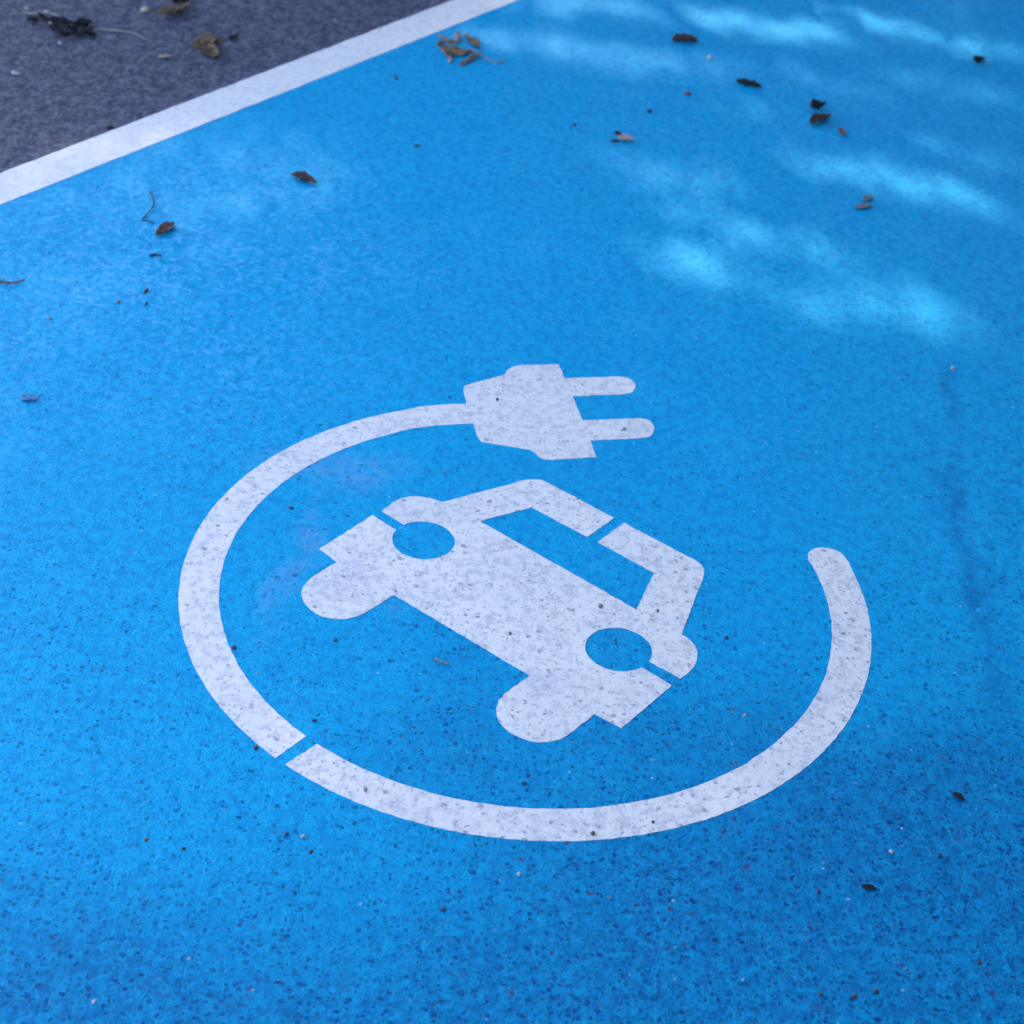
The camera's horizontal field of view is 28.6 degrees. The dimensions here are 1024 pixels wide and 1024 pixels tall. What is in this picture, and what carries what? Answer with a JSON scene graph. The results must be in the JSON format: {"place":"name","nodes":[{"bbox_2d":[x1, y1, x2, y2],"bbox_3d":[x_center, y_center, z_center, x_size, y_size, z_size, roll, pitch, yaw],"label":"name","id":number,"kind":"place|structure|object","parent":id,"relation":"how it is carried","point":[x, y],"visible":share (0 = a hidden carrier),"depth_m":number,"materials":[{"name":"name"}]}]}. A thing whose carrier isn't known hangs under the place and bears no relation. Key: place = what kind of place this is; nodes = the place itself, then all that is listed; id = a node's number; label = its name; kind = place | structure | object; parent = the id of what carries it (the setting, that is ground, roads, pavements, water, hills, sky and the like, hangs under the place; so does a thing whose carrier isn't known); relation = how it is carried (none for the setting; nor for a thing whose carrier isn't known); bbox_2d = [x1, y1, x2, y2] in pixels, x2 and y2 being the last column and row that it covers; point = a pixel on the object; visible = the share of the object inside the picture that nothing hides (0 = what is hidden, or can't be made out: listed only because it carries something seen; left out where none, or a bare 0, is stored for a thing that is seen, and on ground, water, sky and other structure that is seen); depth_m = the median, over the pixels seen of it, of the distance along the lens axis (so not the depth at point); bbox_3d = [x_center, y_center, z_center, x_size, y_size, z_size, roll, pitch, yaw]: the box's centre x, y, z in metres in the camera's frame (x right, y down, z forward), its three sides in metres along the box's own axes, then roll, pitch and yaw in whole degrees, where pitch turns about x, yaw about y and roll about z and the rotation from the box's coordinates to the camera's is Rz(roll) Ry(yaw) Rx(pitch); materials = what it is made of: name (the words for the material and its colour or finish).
{"place":"outdoors","nodes":[
{"label":"outdoors","id":0,"kind":"place"},
{"bbox_2d":[0,0,451,172],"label":"ground","id":1,"kind":"structure","parent":0,"point":[116,79],"depth_m":3.83,"materials":[{"name":"grey asphalt"}]},
{"bbox_2d":[22,6,97,36],"bbox_3d":[-0.882,-0.946,3.891,0.178,0.023,0.090,12,37,9],"label":"withered leaf cluster","id":2,"kind":"object","parent":1,"relation":"on","point":[75,25],"visible":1,"depth_m":3.90,"materials":[{"name":"black plant"}]},
{"bbox_2d":[99,29,146,39],"bbox_3d":[-0.750,-0.928,3.895,0.101,0.008,0.019,13,37,11],"label":"twig","id":3,"kind":"object","parent":1,"relation":"on","point":[122,31],"visible":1,"depth_m":3.90,"materials":[{"name":"grey plant"}]},
{"bbox_2d":[141,7,149,12],"bbox_3d":[-0.728,-0.996,3.989,0.019,0.011,0.015,-12,40,-23],"label":"pebble","id":4,"kind":"object","parent":1,"relation":"on","point":[145,9],"visible":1,"depth_m":3.98,"materials":[{"name":"white stone"}]},
{"bbox_2d":[159,54,172,58],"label":"fallen leaf","id":5,"kind":"object","parent":1,"relation":"on","point":[167,56],"visible":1,"depth_m":3.82,"materials":[{"name":"beige plant"}]},
{"bbox_2d":[158,2,190,14],"bbox_3d":[-0.669,-0.995,3.988,0.034,0.019,0.083,31,43,30],"label":"fallen leaf","id":6,"kind":"object","parent":1,"relation":"on","point":[169,9],"visible":1,"depth_m":3.99,"materials":[{"name":"brown plant"}]},
{"bbox_2d":[192,32,222,56],"bbox_3d":[-0.583,-0.899,3.853,0.055,0.030,0.077,5,36,0],"label":"fallen leaf","id":7,"kind":"object","parent":1,"relation":"on","point":[207,42],"visible":1,"depth_m":3.85,"materials":[{"name":"plant"}]},
{"bbox_2d":[228,33,238,38],"bbox_3d":[-0.543,-0.927,3.920,0.013,0.007,0.034,23,40,23],"label":"leaf scrap","id":8,"kind":"object","parent":1,"relation":"on","point":[233,36],"visible":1,"depth_m":3.92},
{"bbox_2d":[0,0,516,204],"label":"white line","id":9,"kind":"object","parent":1,"relation":"on","point":[59,165],"visible":1,"depth_m":3.69,"materials":[{"name":"paint"}]},
{"bbox_2d":[0,0,1023,1023],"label":"parking bay","id":10,"kind":"object","parent":1,"relation":"on","point":[750,300],"depth_m":2.73,"materials":[{"name":"blue paint"}]},
{"bbox_2d":[0,279,24,283],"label":"twig","id":11,"kind":"object","parent":10,"relation":"on","point":[8,282],"visible":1,"depth_m":3.10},
{"bbox_2d":[19,393,39,399],"bbox_3d":[-0.684,-0.162,2.849,0.029,0.007,0.017,0,36,-8],"label":"leaf scrap","id":12,"kind":"object","parent":10,"relation":"on","point":[26,396],"visible":1,"depth_m":2.85,"materials":[{"name":"blue"}]},
{"bbox_2d":[141,191,154,219],"bbox_3d":[-0.601,-0.510,3.335,0.016,0.007,0.101,3,36,-3],"label":"twig","id":13,"kind":"object","parent":10,"relation":"on","point":[150,192],"visible":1,"depth_m":3.33,"materials":[{"name":"wood"}]},
{"bbox_2d":[155,221,174,235],"bbox_3d":[-0.564,-0.461,3.270,0.020,0.011,0.050,22,39,21],"label":"fallen leaf","id":14,"kind":"object","parent":10,"relation":"on","point":[165,226],"visible":1,"depth_m":3.27,"materials":[{"name":"brown plant"}]},
{"bbox_2d":[291,171,316,183],"bbox_3d":[-0.357,-0.574,3.448,0.052,0.014,0.021,21,39,21],"label":"fallen leaf","id":15,"kind":"object","parent":10,"relation":"on","point":[304,176],"visible":1,"depth_m":3.45,"materials":[{"name":"brown plant"}]},
{"bbox_2d":[434,658,448,663],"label":"twig","id":16,"kind":"object","parent":10,"relation":"on","point":[437,660],"visible":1,"depth_m":2.45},
{"bbox_2d":[436,31,504,66],"bbox_3d":[-0.092,-0.913,3.947,0.110,0.017,0.154,-11,39,-21],"label":"fallen leaf","id":17,"kind":"object","parent":10,"relation":"on","point":[448,50],"visible":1,"depth_m":3.93,"materials":[{"name":"plant"}]},
{"bbox_2d":[178,364,871,840],"bbox_3d":[0.006,0.101,2.584,0.864,0.003,0.904,-18,42,-29],"label":"charging symbol","id":18,"kind":"object","parent":10,"relation":"on","point":[484,586],"visible":1,"depth_m":2.55,"materials":[{"name":"white paint"}]},
{"bbox_2d":[610,131,634,141],"bbox_3d":[0.202,-0.687,3.676,0.045,0.010,0.044,5,36,0],"label":"fallen leaf","id":19,"kind":"object","parent":10,"relation":"on","point":[624,136],"visible":1,"depth_m":3.67,"materials":[{"name":"white plant"}]},
{"bbox_2d":[672,33,697,41],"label":"fallen leaf","id":20,"kind":"object","parent":10,"relation":"on","point":[683,37],"visible":1,"depth_m":4.06,"materials":[{"name":"brown plant"}]},
{"bbox_2d":[736,78,761,86],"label":"fallen leaf","id":21,"kind":"object","parent":10,"relation":"on","point":[746,81],"visible":1,"depth_m":3.91,"materials":[{"name":"black plant"}]},
{"bbox_2d":[810,98,825,108],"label":"fallen leaf","id":22,"kind":"object","parent":10,"relation":"on","point":[815,103],"visible":1,"depth_m":3.85,"materials":[{"name":"black plant"}]},
{"bbox_2d":[809,112,830,123],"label":"fallen leaf","id":23,"kind":"object","parent":10,"relation":"on","point":[815,117],"visible":1,"depth_m":3.80,"materials":[{"name":"brown plant"}]},
{"bbox_2d":[838,127,844,135],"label":"fallen leaf","id":24,"kind":"object","parent":10,"relation":"on","point":[842,130],"visible":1,"depth_m":3.77,"materials":[{"name":"brown plant"}]},
{"bbox_2d":[854,203,872,208],"bbox_3d":[0.617,-0.536,3.527,0.038,0.006,0.014,-14,40,-24],"label":"leaf scrap","id":25,"kind":"object","parent":10,"relation":"on","point":[863,205],"visible":1,"depth_m":3.53,"materials":[{"name":"brown plant"}]},
{"bbox_2d":[863,194,872,200],"bbox_3d":[0.629,-0.555,3.554,0.013,0.008,0.030,29,42,29],"label":"leaf scrap","id":26,"kind":"object","parent":10,"relation":"on","point":[869,196],"visible":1,"depth_m":3.56,"materials":[{"name":"plant"}]},
{"bbox_2d":[862,884,876,889],"bbox_3d":[0.392,0.411,2.204,0.017,0.004,0.008,10,36,6],"label":"leaf scrap","id":27,"kind":"object","parent":10,"relation":"on","point":[868,886],"visible":1,"depth_m":2.20,"materials":[{"name":"brown plant"}]},
{"bbox_2d":[952,792,964,799],"bbox_3d":[0.517,0.330,2.330,0.009,0.006,0.015,-18,42,-29],"label":"leaf scrap","id":28,"kind":"object","parent":10,"relation":"on","point":[958,795],"visible":1,"depth_m":2.33,"materials":[{"name":"brown plant"}]},
{"bbox_2d":[973,55,984,62],"bbox_3d":[0.950,-0.921,4.089,0.023,0.014,0.025,16,37,14],"label":"leaf scrap","id":29,"kind":"object","parent":10,"relation":"on","point":[977,59],"visible":1,"depth_m":4.09,"materials":[{"name":"black plant"}]}
]}

